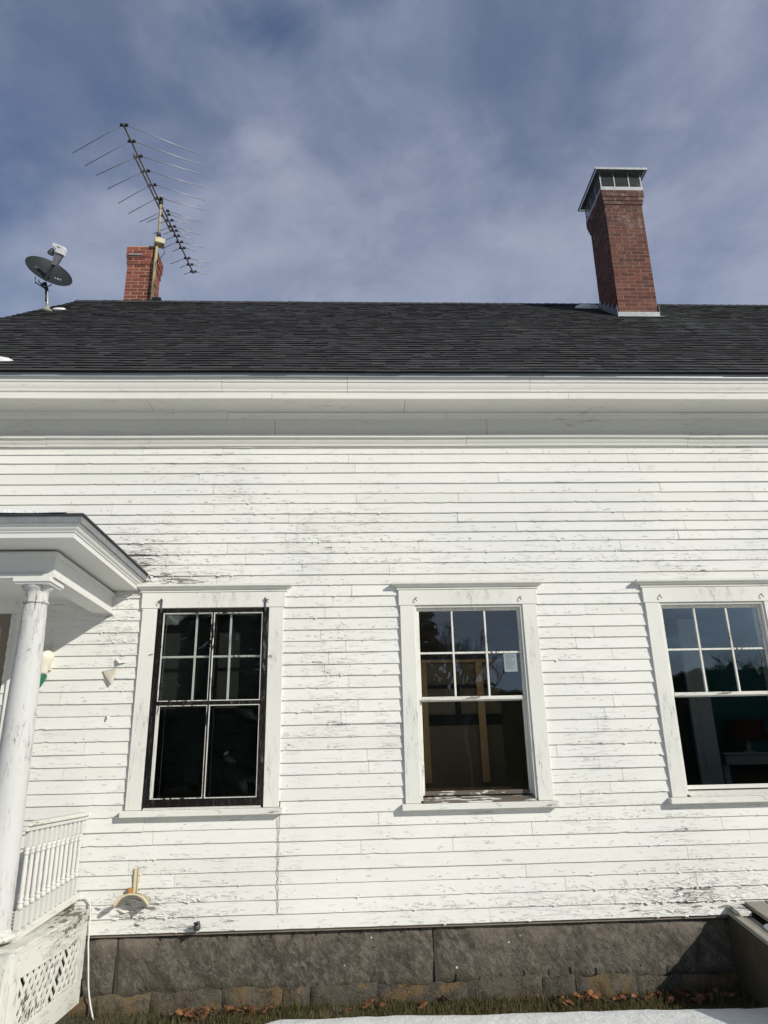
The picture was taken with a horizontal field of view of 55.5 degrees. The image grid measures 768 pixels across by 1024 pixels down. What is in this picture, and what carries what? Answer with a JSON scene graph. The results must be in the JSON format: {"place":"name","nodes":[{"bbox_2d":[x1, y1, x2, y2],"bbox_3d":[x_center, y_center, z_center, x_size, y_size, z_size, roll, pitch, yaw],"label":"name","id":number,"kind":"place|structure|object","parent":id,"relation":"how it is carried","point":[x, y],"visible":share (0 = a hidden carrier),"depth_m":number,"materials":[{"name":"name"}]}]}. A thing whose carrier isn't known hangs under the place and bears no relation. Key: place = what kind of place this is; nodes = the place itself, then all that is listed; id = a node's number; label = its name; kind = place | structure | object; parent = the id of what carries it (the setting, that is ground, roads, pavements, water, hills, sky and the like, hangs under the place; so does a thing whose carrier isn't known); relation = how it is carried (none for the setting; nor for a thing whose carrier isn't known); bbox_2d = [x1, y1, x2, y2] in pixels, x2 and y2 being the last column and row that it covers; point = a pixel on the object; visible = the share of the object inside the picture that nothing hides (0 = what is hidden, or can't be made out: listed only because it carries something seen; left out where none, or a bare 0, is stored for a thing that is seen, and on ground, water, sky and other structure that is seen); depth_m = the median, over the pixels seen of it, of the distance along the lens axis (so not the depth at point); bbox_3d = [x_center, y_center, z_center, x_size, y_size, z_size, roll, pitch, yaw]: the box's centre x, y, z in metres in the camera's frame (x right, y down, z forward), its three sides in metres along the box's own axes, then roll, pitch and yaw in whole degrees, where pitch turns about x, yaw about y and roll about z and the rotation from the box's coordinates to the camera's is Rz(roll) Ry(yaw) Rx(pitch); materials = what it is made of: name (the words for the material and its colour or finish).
{"place":"outdoors","nodes":[
{"label":"outdoors","id":0,"kind":"place"},
{"bbox_2d":[0,0,767,316],"label":"sky","id":1,"kind":"structure","parent":0,"point":[432,151],"materials":[{"name":"blue"}]},
{"bbox_2d":[65,992,747,1023],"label":"soil strip","id":2,"kind":"object","parent":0,"point":[80,1020],"visible":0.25,"depth_m":5.29,"materials":[{"name":"brown soil"}]},
{"bbox_2d":[200,1009,209,1019],"bbox_3d":[-1.288,3.610,5.237,0.059,0.026,0.094,9,32,45],"label":"oak leaf","id":3,"kind":"object","parent":2,"relation":"on","point":[205,1014],"visible":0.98,"depth_m":5.24,"materials":[{"name":"brown plant"}]},
{"bbox_2d":[586,989,593,999],"bbox_3d":[1.530,3.603,5.443,0.067,0.029,0.106,12,18,36],"label":"oak leaf","id":4,"kind":"object","parent":2,"relation":"on","point":[590,992],"visible":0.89,"depth_m":5.46,"materials":[{"name":"brown plant"}]},
{"bbox_2d":[726,900,767,1007],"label":"cellar bulkhead","id":5,"kind":"object","parent":2,"relation":"on","point":[748,931],"visible":0.91,"depth_m":5.42,"materials":[{"name":"metal"}]},
{"bbox_2d":[57,985,764,1023],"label":"grass","id":6,"kind":"structure","parent":0,"point":[489,1007],"depth_m":5.28,"materials":[{"name":"green plant"}]},
{"bbox_2d":[176,1008,184,1014],"bbox_3d":[-1.456,3.577,5.215,0.094,0.026,0.059,-4,-4,29],"label":"oak leaf","id":7,"kind":"object","parent":6,"relation":"on","point":[178,1011],"visible":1,"depth_m":5.22,"materials":[{"name":"brown plant"}]},
{"bbox_2d":[417,1000,427,1008],"bbox_3d":[0.278,3.565,5.271,0.088,0.024,0.055,-12,12,-26],"label":"oak leaf","id":8,"kind":"object","parent":6,"relation":"on","point":[422,1005],"visible":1,"depth_m":5.28,"materials":[{"name":"brown plant"}]},
{"bbox_2d":[695,994,701,1003],"bbox_3d":[2.281,3.531,5.283,0.059,0.026,0.094,-30,6,30],"label":"oak leaf","id":9,"kind":"object","parent":6,"relation":"on","point":[699,997],"visible":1,"depth_m":5.29,"materials":[{"name":"brown plant"}]},
{"bbox_2d":[708,993,713,1001],"bbox_3d":[2.387,3.550,5.329,0.059,0.026,0.094,-40,-2,26],"label":"oak leaf","id":10,"kind":"object","parent":6,"relation":"on","point":[710,996],"visible":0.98,"depth_m":5.34,"materials":[{"name":"brown plant"}]},
{"bbox_2d":[266,1007,767,1023],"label":"snow ground","id":11,"kind":"structure","parent":0,"point":[723,1016],"depth_m":4.99,"materials":[{"name":"white snow"}]},
{"bbox_2d":[724,719,767,751],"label":"table lamp","id":12,"kind":"object","parent":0,"point":[746,730],"visible":0.99,"depth_m":8.69,"materials":[{"name":"fabric"}]},
{"bbox_3d":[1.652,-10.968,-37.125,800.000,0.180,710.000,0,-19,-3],"label":"ground","id":13,"kind":"structure","parent":0,"visible":0},
{"bbox_2d":[0,167,767,1023],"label":"farmhouse","id":14,"kind":"object","parent":13,"relation":"on","point":[314,571],"visible":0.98,"depth_m":6.34,"materials":[{"name":"white paint"}]},
{"bbox_2d":[0,356,12,360],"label":"snow patch","id":15,"kind":"object","parent":14,"relation":"on","point":[4,359],"visible":0.71,"depth_m":6.93,"materials":[{"name":"white snow"}]},
{"bbox_2d":[0,601,23,738],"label":"door","id":16,"kind":"structure","parent":14,"relation":"in","point":[12,607],"depth_m":6.17,"materials":[{"name":"white paint"}]},
{"bbox_2d":[0,509,65,512],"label":"snow patch","id":17,"kind":"object","parent":14,"relation":"on","point":[16,511],"visible":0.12,"depth_m":4.81,"materials":[{"name":"white snow"}]},
{"bbox_2d":[39,649,53,687],"bbox_3d":[-2.818,1.288,6.012,0.168,0.313,0.172,0,-19,-3],"label":"wall lantern","id":18,"kind":"object","parent":14,"relation":"attached to","point":[47,659],"depth_m":5.98,"materials":[{"name":"plastic"}]},
{"bbox_2d":[25,243,71,310],"bbox_3d":[-5.024,-3.457,10.894,0.624,1.007,0.609,0,-19,-3],"label":"satellite dish","id":19,"kind":"object","parent":14,"relation":"on","point":[52,271],"visible":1,"depth_m":10.92,"materials":[{"name":"grey paint"}]},
{"bbox_2d":[79,898,93,1019],"bbox_3d":[-2.197,3.293,5.397,0.212,0.791,0.030,-4,-19,7],"label":"cable","id":20,"kind":"object","parent":14,"relation":"hanging from","point":[87,899],"visible":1,"depth_m":5.41,"materials":[{"name":"white plastic"}]},
{"bbox_2d":[112,868,150,907],"bbox_3d":[-1.892,2.839,5.516,0.270,0.252,0.130,0,-19,-3],"label":"hose hanger","id":21,"kind":"object","parent":14,"relation":"attached to","point":[133,891],"visible":1,"depth_m":5.53,"materials":[{"name":"beige metal"}]},
{"bbox_2d":[73,123,209,300],"bbox_3d":[-4.055,-4.416,12.706,2.057,2.350,3.678,0,-19,-3],"label":"tv antenna","id":22,"kind":"object","parent":14,"relation":"attached to","point":[159,241],"visible":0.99,"depth_m":12.49,"materials":[{"name":"metal"}]},
{"bbox_2d":[193,921,200,932],"bbox_3d":[-1.401,3.108,5.471,0.056,0.090,0.112,0,-19,-3],"label":"outdoor tap","id":23,"kind":"object","parent":14,"relation":"attached to","point":[196,926],"visible":1,"depth_m":5.44,"materials":[{"name":"metal"}]},
{"bbox_2d":[119,583,291,817],"bbox_3d":[-1.458,1.531,6.114,1.341,1.870,0.236,0,-19,-3],"label":"window","id":24,"kind":"structure","parent":14,"relation":"in","point":[268,600],"depth_m":6.06,"materials":[{"name":"white paint"}]},
{"bbox_2d":[277,815,279,912],"bbox_3d":[-0.821,2.723,5.666,0.025,0.701,0.008,0,-19,-3],"label":"cord","id":25,"kind":"object","parent":14,"relation":"hanging from","point":[278,871],"visible":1,"depth_m":5.64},
{"bbox_2d":[392,580,559,810],"bbox_3d":[0.752,1.517,6.217,1.337,1.870,0.236,0,-19,-3],"label":"window","id":26,"kind":"structure","parent":14,"relation":"in","point":[520,596],"depth_m":6.19,"materials":[{"name":"white paint"}]},
{"bbox_2d":[503,653,517,671],"bbox_3d":[1.094,1.295,6.306,0.118,0.167,0.003,0,-19,-3],"label":"paper notice","id":27,"kind":"object","parent":14,"relation":"attached to","point":[510,662],"visible":1,"depth_m":6.30,"materials":[{"name":"white paper"}]},
{"bbox_2d":[575,304,598,308],"bbox_3d":[3.337,-3.339,11.956,0.454,0.167,0.179,0,-19,-3],"label":"snow patch","id":28,"kind":"object","parent":14,"relation":"on","point":[587,306],"visible":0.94,"depth_m":11.89,"materials":[{"name":"white snow"}]},
{"bbox_2d":[664,624,699,784],"bbox_3d":[2.701,2.507,8.160,1.520,2.499,0.020,0,-19,-3],"label":"dark doorway","id":29,"kind":"structure","parent":14,"relation":"in","point":[688,750],"depth_m":8.27,"materials":[{"name":"black"}]},
{"bbox_2d":[634,578,767,803],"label":"window","id":30,"kind":"structure","parent":14,"relation":"in","point":[657,594],"depth_m":6.40,"materials":[{"name":"white paint"}]}
]}

